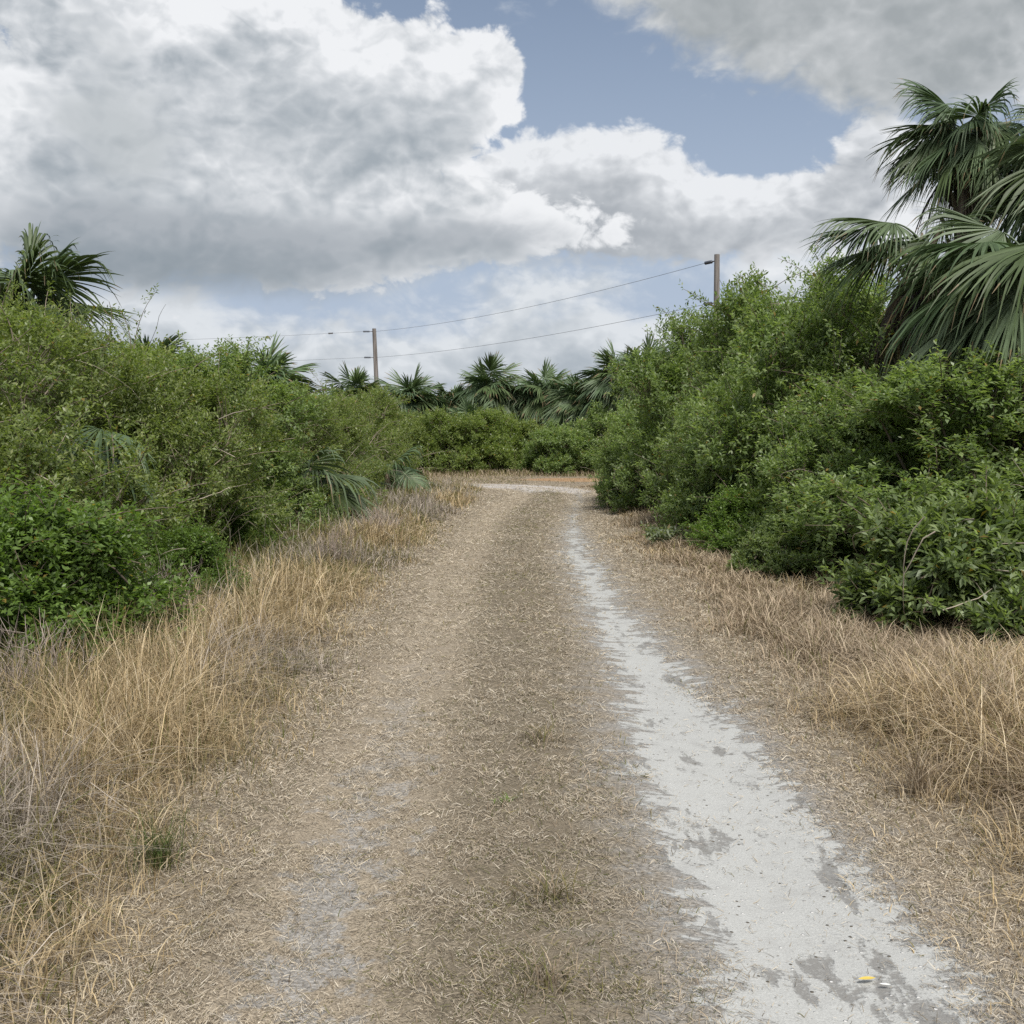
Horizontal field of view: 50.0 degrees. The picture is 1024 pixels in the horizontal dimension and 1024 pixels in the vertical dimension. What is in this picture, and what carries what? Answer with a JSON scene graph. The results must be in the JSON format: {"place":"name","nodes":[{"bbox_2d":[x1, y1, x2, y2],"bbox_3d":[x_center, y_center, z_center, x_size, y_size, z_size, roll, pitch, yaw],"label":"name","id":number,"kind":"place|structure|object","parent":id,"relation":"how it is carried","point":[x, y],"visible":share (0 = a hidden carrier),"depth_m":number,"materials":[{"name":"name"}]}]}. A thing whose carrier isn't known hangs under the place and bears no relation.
{"place":"outdoors","nodes":[
{"label":"outdoors","id":0,"kind":"place"},
{"bbox_2d":[401,466,599,483],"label":"dry grass","id":1,"kind":"structure","parent":0,"point":[486,473],"depth_m":41.07,"materials":[{"name":"beige plant"}]},
{"bbox_2d":[0,482,1023,1023],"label":"dirt track","id":2,"kind":"structure","parent":0,"point":[708,882],"depth_m":4.27,"materials":[{"name":"beige soil"}]},
{"bbox_2d":[80,805,223,876],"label":"grass tuft","id":3,"kind":"object","parent":2,"relation":"on","point":[156,854],"visible":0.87,"depth_m":4.04,"materials":[{"name":"plant"}]},
{"bbox_2d":[0,482,1023,1023],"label":"mown straw","id":4,"kind":"object","parent":2,"relation":"on","point":[474,906],"visible":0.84,"depth_m":4.40,"materials":[{"name":"beige plant"}]},
{"bbox_2d":[493,794,518,803],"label":"green sprig","id":5,"kind":"object","parent":4,"relation":"on","point":[506,797],"visible":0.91,"depth_m":4.72,"materials":[{"name":"green plant"}]},
{"bbox_2d":[501,712,586,748],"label":"grass tuft","id":6,"kind":"object","parent":2,"relation":"on","point":[545,732],"visible":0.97,"depth_m":5.64,"materials":[{"name":"brown plant"}]},
{"bbox_2d":[488,942,610,1000],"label":"grass tuft","id":7,"kind":"object","parent":2,"relation":"on","point":[546,979],"visible":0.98,"depth_m":3.15,"materials":[{"name":"brown plant"}]},
{"bbox_2d":[486,856,614,909],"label":"grass tuft","id":8,"kind":"object","parent":2,"relation":"on","point":[546,893],"visible":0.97,"depth_m":3.72,"materials":[{"name":"brown plant"}]},
{"bbox_2d":[859,976,874,979],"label":"fallen leaf","id":9,"kind":"object","parent":2,"relation":"on","point":[866,977],"visible":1,"depth_m":3.25,"materials":[{"name":"yellow plant"}]},
{"bbox_2d":[833,723,1023,802],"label":"grass tuft","id":10,"kind":"object","parent":2,"relation":"on","point":[918,785],"visible":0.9,"depth_m":4.81,"materials":[{"name":"beige plant"}]},
{"bbox_2d":[0,0,1023,397],"label":"sky","id":11,"kind":"structure","parent":0,"point":[296,169],"materials":[{"name":"white"}]},
{"bbox_2d":[1,466,1023,862],"bbox_3d":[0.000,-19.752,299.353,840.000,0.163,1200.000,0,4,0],"label":"ground","id":12,"kind":"structure","parent":0,"point":[561,480],"depth_m":34.45,"materials":[{"name":"beige soil"}]},
{"bbox_2d":[0,602,102,709],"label":"dead weed","id":13,"kind":"object","parent":12,"relation":"on","point":[16,671],"visible":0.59,"depth_m":6.07,"materials":[{"name":"grey plant"}]},
{"bbox_2d":[0,222,137,433],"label":"cabbage palm","id":14,"kind":"object","parent":12,"relation":"on","point":[58,270],"visible":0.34,"depth_m":13.61,"materials":[{"name":"green plant"}]},
{"bbox_2d":[0,426,173,560],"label":"saw palmetto","id":15,"kind":"object","parent":12,"relation":"on","point":[99,436],"visible":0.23,"depth_m":10.48,"materials":[{"name":"green plant"}]},
{"bbox_2d":[50,314,152,449],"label":"shrub","id":16,"kind":"object","parent":12,"relation":"on","point":[101,365],"visible":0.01,"depth_m":20.48,"materials":[{"name":"green plant"}]},
{"bbox_2d":[0,464,204,679],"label":"bush","id":17,"kind":"object","parent":12,"relation":"on","point":[78,557],"visible":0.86,"depth_m":7.13,"materials":[{"name":"green plant"}]},
{"bbox_2d":[0,250,220,557],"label":"shrub","id":18,"kind":"object","parent":12,"relation":"on","point":[58,397],"visible":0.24,"depth_m":11.68,"materials":[{"name":"green plant"}]},
{"bbox_2d":[0,294,233,579],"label":"shrub","id":19,"kind":"object","parent":12,"relation":"on","point":[22,428],"visible":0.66,"depth_m":9.77,"materials":[{"name":"green plant"}]},
{"bbox_2d":[104,333,194,358],"bbox_3d":[-11.198,-2.967,33.774,3.650,5.234,3.646,0,4,0],"label":"cabbage palm","id":20,"kind":"object","parent":12,"relation":"on","point":[167,341],"depth_m":33.53,"materials":[{"name":"green plant"}]},
{"bbox_2d":[7,283,305,563],"bbox_3d":[-4.153,-0.636,13.055,3.675,4.011,3.408,-3,5,-40],"label":"shrub","id":21,"kind":"object","parent":12,"relation":"on","point":[199,421],"visible":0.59,"depth_m":12.71,"materials":[{"name":"green plant"}]},
{"bbox_2d":[125,556,206,605],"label":"dead weed","id":22,"kind":"object","parent":12,"relation":"on","point":[198,567],"visible":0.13,"depth_m":9.33,"materials":[{"name":"brown plant"}]},
{"bbox_2d":[111,330,231,449],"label":"shrub","id":23,"kind":"object","parent":12,"relation":"on","point":[150,354],"visible":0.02,"depth_m":24.94,"materials":[{"name":"green plant"}]},
{"bbox_2d":[115,543,231,638],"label":"dead weed","id":24,"kind":"object","parent":12,"relation":"on","point":[187,600],"visible":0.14,"depth_m":8.07,"materials":[{"name":"brown plant"}]},
{"bbox_2d":[118,508,259,599],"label":"bush","id":25,"kind":"object","parent":12,"relation":"on","point":[179,542],"visible":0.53,"depth_m":9.64,"materials":[{"name":"green plant"}]},
{"bbox_2d":[114,333,338,534],"bbox_3d":[-4.531,-0.815,16.713,3.666,3.707,3.473,-1,4,-16],"label":"shrub","id":26,"kind":"object","parent":12,"relation":"on","point":[286,464],"visible":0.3,"depth_m":16.44,"materials":[{"name":"green plant"}]},
{"bbox_2d":[0,476,488,1023],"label":"tall dry grass","id":27,"kind":"structure","parent":12,"relation":"on","point":[92,736],"depth_m":5.54,"materials":[{"name":"beige plant"}]},
{"bbox_2d":[191,484,297,556],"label":"bush","id":28,"kind":"object","parent":12,"relation":"on","point":[236,525],"visible":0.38,"depth_m":13.32,"materials":[{"name":"green plant"}]},
{"bbox_2d":[211,332,325,447],"bbox_3d":[-7.318,-2.374,31.913,3.784,5.805,4.023,0,4,0],"label":"cabbage palm","id":29,"kind":"object","parent":12,"relation":"on","point":[276,357],"visible":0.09,"depth_m":31.40,"materials":[{"name":"green plant"}]},
{"bbox_2d":[277,472,351,525],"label":"bush","id":30,"kind":"object","parent":12,"relation":"on","point":[325,508],"visible":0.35,"depth_m":17.46,"materials":[{"name":"green plant"}]},
{"bbox_2d":[243,375,393,509],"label":"shrub","id":31,"kind":"object","parent":12,"relation":"on","point":[332,423],"visible":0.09,"depth_m":20.34,"materials":[{"name":"green plant"}]},
{"bbox_2d":[278,521,358,567],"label":"dead weed","id":32,"kind":"object","parent":12,"relation":"on","point":[334,545],"visible":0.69,"depth_m":12.67,"materials":[{"name":"brown plant"}]},
{"bbox_2d":[274,447,381,521],"bbox_3d":[-3.219,0.026,18.028,2.219,2.201,1.606,-2,5,-30],"label":"saw palmetto","id":33,"kind":"object","parent":12,"relation":"on","point":[357,500],"visible":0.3,"depth_m":18.02,"materials":[{"name":"green plant"}]},
{"bbox_2d":[332,390,355,413],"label":"shrub","id":34,"kind":"object","parent":12,"relation":"on","point":[343,397],"visible":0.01,"depth_m":44.30,"materials":[{"name":"green plant"}]},
{"bbox_2d":[287,368,406,495],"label":"shrub","id":35,"kind":"object","parent":12,"relation":"on","point":[360,431],"visible":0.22,"depth_m":24.39,"materials":[{"name":"green plant"}]},
{"bbox_2d":[316,360,381,400],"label":"cabbage palm","id":36,"kind":"object","parent":12,"relation":"on","point":[356,377],"visible":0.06,"depth_m":46.42,"materials":[{"name":"green plant"}]},
{"bbox_2d":[309,383,422,475],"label":"shrub","id":37,"kind":"object","parent":12,"relation":"on","point":[388,414],"visible":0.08,"depth_m":36.72,"materials":[{"name":"green plant"}]},
{"bbox_2d":[363,328,378,385],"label":"utility pole","id":38,"kind":"object","parent":12,"relation":"on","point":[375,359],"visible":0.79,"depth_m":85.23,"materials":[{"name":"grey wood"}]},
{"bbox_2d":[118,331,362,341],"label":"power line","id":39,"kind":"object","parent":38,"relation":"attached to","point":[263,336],"visible":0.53,"depth_m":85.58,"materials":[{"name":"metal"}]},
{"bbox_2d":[375,263,703,331],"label":"power line","id":40,"kind":"object","parent":38,"relation":"attached to","point":[558,300],"visible":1,"depth_m":61.72,"materials":[{"name":"metal"}]},
{"bbox_2d":[387,305,700,356],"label":"power line","id":41,"kind":"object","parent":38,"relation":"attached to","point":[552,334],"visible":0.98,"depth_m":62.81,"materials":[{"name":"metal"}]},
{"bbox_2d":[355,503,403,533],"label":"dead weed","id":42,"kind":"object","parent":12,"relation":"on","point":[379,522],"visible":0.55,"depth_m":16.67,"materials":[{"name":"brown plant"}]},
{"bbox_2d":[320,379,454,485],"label":"shrub","id":43,"kind":"object","parent":12,"relation":"on","point":[395,454],"visible":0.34,"depth_m":29.03,"materials":[{"name":"green plant"}]},
{"bbox_2d":[357,445,431,492],"bbox_3d":[-3.204,-0.699,27.263,2.843,1.951,2.752,0,4,0],"label":"saw palmetto","id":44,"kind":"object","parent":12,"relation":"on","point":[398,474],"visible":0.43,"depth_m":27.01,"materials":[{"name":"green plant"}]},
{"bbox_2d":[369,395,446,471],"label":"shrub","id":45,"kind":"object","parent":12,"relation":"on","point":[419,434],"visible":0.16,"depth_m":42.70,"materials":[{"name":"green plant"}]},
{"bbox_2d":[372,363,451,418],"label":"cabbage palm","id":46,"kind":"object","parent":12,"relation":"on","point":[423,397],"visible":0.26,"depth_m":48.11,"materials":[{"name":"green plant"}]},
{"bbox_2d":[400,409,470,471],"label":"shrub","id":47,"kind":"object","parent":12,"relation":"on","point":[414,413],"visible":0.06,"depth_m":44.66,"materials":[{"name":"green plant"}]},
{"bbox_2d":[431,381,467,418],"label":"cabbage palm","id":48,"kind":"object","parent":12,"relation":"on","point":[443,394],"visible":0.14,"depth_m":50.15,"materials":[{"name":"green plant"}]},
{"bbox_2d":[412,403,500,474],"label":"shrub","id":49,"kind":"object","parent":12,"relation":"on","point":[448,430],"visible":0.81,"depth_m":42.65,"materials":[{"name":"green plant"}]},
{"bbox_2d":[445,395,495,443],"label":"cabbage palm","id":50,"kind":"object","parent":12,"relation":"on","point":[465,407],"visible":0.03,"depth_m":47.59,"materials":[{"name":"green plant"}]},
{"bbox_2d":[446,352,527,422],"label":"cabbage palm","id":51,"kind":"object","parent":12,"relation":"on","point":[484,387],"visible":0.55,"depth_m":49.04,"materials":[{"name":"green plant"}]},
{"bbox_2d":[442,402,534,473],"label":"shrub","id":52,"kind":"object","parent":12,"relation":"on","point":[497,447],"visible":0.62,"depth_m":43.24,"materials":[{"name":"green plant"}]},
{"bbox_2d":[487,416,552,471],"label":"shrub","id":53,"kind":"object","parent":12,"relation":"on","point":[529,426],"visible":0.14,"depth_m":44.91,"materials":[{"name":"green plant"}]},
{"bbox_2d":[504,359,569,440],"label":"cabbage palm","id":54,"kind":"object","parent":12,"relation":"on","point":[534,392],"visible":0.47,"depth_m":49.11,"materials":[{"name":"green plant"}]},
{"bbox_2d":[515,418,600,475],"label":"shrub","id":55,"kind":"object","parent":12,"relation":"on","point":[559,439],"visible":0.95,"depth_m":42.09,"materials":[{"name":"green plant"}]},
{"bbox_2d":[537,373,586,467],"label":"cabbage palm","id":56,"kind":"object","parent":12,"relation":"on","point":[556,409],"visible":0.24,"depth_m":47.28,"materials":[{"name":"green plant"}]},
{"bbox_2d":[561,379,594,442],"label":"cabbage palm","id":57,"kind":"object","parent":12,"relation":"on","point":[573,408],"visible":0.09,"depth_m":46.40,"materials":[{"name":"green plant"}]},
{"bbox_2d":[564,400,615,473],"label":"shrub","id":58,"kind":"object","parent":12,"relation":"on","point":[590,428],"visible":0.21,"depth_m":42.86,"materials":[{"name":"green plant"}]},
{"bbox_2d":[568,339,643,447],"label":"cabbage palm","id":59,"kind":"object","parent":12,"relation":"on","point":[594,380],"visible":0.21,"depth_m":45.07,"materials":[{"name":"green plant"}]},
{"bbox_2d":[591,403,643,467],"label":"shrub","id":60,"kind":"object","parent":12,"relation":"on","point":[607,435],"visible":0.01,"depth_m":41.92,"materials":[{"name":"green plant"}]},
{"bbox_2d":[590,435,661,509],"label":"bush","id":61,"kind":"object","parent":12,"relation":"on","point":[605,488],"visible":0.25,"depth_m":22.99,"materials":[{"name":"green plant"}]},
{"bbox_2d":[586,385,679,487],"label":"shrub","id":62,"kind":"object","parent":12,"relation":"on","point":[621,422],"visible":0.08,"depth_m":24.98,"materials":[{"name":"green plant"}]},
{"bbox_2d":[600,331,671,416],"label":"cabbage palm","id":63,"kind":"object","parent":12,"relation":"on","point":[648,340],"visible":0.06,"depth_m":42.42,"materials":[{"name":"green plant"}]},
{"bbox_2d":[617,336,695,409],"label":"shrub","id":64,"kind":"object","parent":12,"relation":"on","point":[656,360],"depth_m":28.97,"materials":[{"name":"green plant"}]},
{"bbox_2d":[640,521,692,545],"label":"weed plant","id":65,"kind":"object","parent":12,"relation":"on","point":[668,531],"visible":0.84,"depth_m":15.21,"materials":[{"name":"green plant"}]},
{"bbox_2d":[602,302,744,513],"bbox_3d":[3.726,-1.605,21.557,3.895,5.008,3.690,0,4,4],"label":"shrub","id":66,"kind":"object","parent":12,"relation":"on","point":[659,375],"visible":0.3,"depth_m":21.24,"materials":[{"name":"green plant"}]},
{"bbox_2d":[704,254,726,323],"bbox_3d":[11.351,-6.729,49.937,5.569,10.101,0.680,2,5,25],"label":"utility pole","id":67,"kind":"object","parent":12,"relation":"on","point":[716,261],"visible":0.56,"depth_m":50.28,"materials":[{"name":"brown wood"}]},
{"bbox_2d":[674,441,764,534],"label":"bush","id":68,"kind":"object","parent":12,"relation":"on","point":[684,510],"visible":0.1,"depth_m":16.08,"materials":[{"name":"green plant"}]},
{"bbox_2d":[678,475,775,556],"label":"bush","id":69,"kind":"object","parent":12,"relation":"on","point":[715,534],"visible":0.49,"depth_m":14.12,"materials":[{"name":"green plant"}]},
{"bbox_2d":[648,353,807,532],"bbox_3d":[3.555,-0.870,16.497,2.896,3.055,2.505,3,5,40],"label":"shrub","id":70,"kind":"object","parent":12,"relation":"on","point":[686,465],"visible":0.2,"depth_m":16.29,"materials":[{"name":"green plant"}]},
{"bbox_2d":[658,264,815,404],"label":"shrub","id":71,"kind":"object","parent":12,"relation":"on","point":[797,291],"depth_m":23.50,"materials":[{"name":"green plant"}]},
{"bbox_2d":[634,261,847,524],"bbox_3d":[4.074,-1.725,17.905,3.650,4.621,4.283,-1,4,-20],"label":"shrub","id":72,"kind":"object","parent":12,"relation":"on","point":[732,310],"visible":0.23,"depth_m":17.79,"materials":[{"name":"green plant"}]},
{"bbox_2d":[725,522,806,579],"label":"bush","id":73,"kind":"object","parent":12,"relation":"on","point":[766,550],"visible":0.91,"depth_m":12.03,"materials":[{"name":"green plant"}]},
{"bbox_2d":[570,479,1023,1023],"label":"brown verge grass","id":74,"kind":"structure","parent":12,"relation":"on","point":[971,697],"depth_m":6.39,"materials":[{"name":"beige plant"}]},
{"bbox_2d":[679,253,972,547],"bbox_3d":[4.268,-1.341,14.791,3.985,4.455,4.608,1,4,20],"label":"shrub","id":75,"kind":"object","parent":12,"relation":"on","point":[811,341],"visible":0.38,"depth_m":14.29,"materials":[{"name":"green plant"}]},
{"bbox_2d":[727,363,952,564],"bbox_3d":[3.946,-0.452,12.839,2.815,2.574,2.398,1,4,13],"label":"shrub","id":76,"kind":"object","parent":12,"relation":"on","point":[788,459],"visible":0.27,"depth_m":12.62,"materials":[{"name":"green plant"}]},
{"bbox_2d":[760,245,950,398],"bbox_3d":[6.266,-1.789,19.910,4.124,5.918,4.353,2,5,29],"label":"shrub","id":77,"kind":"object","parent":12,"relation":"on","point":[872,288],"visible":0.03,"depth_m":19.49,"materials":[{"name":"green plant"}]},
{"bbox_2d":[742,339,1023,582],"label":"shrub","id":78,"kind":"object","parent":12,"relation":"on","point":[904,391],"visible":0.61,"depth_m":11.24,"materials":[{"name":"green plant"}]},
{"bbox_2d":[799,204,1005,474],"bbox_3d":[4.707,-1.459,13.262,2.557,4.435,1.970,0,4,0],"label":"cabbage palm","id":79,"kind":"object","parent":12,"relation":"on","point":[864,260],"visible":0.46,"depth_m":13.11,"materials":[{"name":"green plant"}]},
{"bbox_2d":[814,456,1023,652],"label":"bush","id":80,"kind":"object","parent":12,"relation":"on","point":[955,557],"visible":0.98,"depth_m":8.54,"materials":[{"name":"green plant"}]},
{"bbox_2d":[866,77,1023,490],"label":"cabbage palm","id":81,"kind":"object","parent":12,"relation":"on","point":[941,151],"visible":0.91,"depth_m":13.66,"materials":[{"name":"green plant"}]},
{"bbox_2d":[871,198,1023,470],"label":"cabbage palm","id":82,"kind":"object","parent":12,"relation":"on","point":[979,302],"visible":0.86,"depth_m":11.81,"materials":[{"name":"green plant"}]},
{"bbox_2d":[939,364,1005,485],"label":"shrub","id":83,"kind":"object","parent":12,"relation":"on","point":[979,447],"depth_m":15.66,"materials":[{"name":"green plant"}]},
{"bbox_2d":[939,104,1023,242],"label":"cabbage palm","id":84,"kind":"object","parent":12,"relation":"on","point":[1011,195],"visible":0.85,"depth_m":12.90,"materials":[{"name":"green plant"}]},
{"bbox_2d":[964,461,1023,581],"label":"shrub","id":85,"kind":"object","parent":12,"relation":"on","point":[1020,477],"visible":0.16,"depth_m":10.53,"materials":[{"name":"green plant"}]}
]}

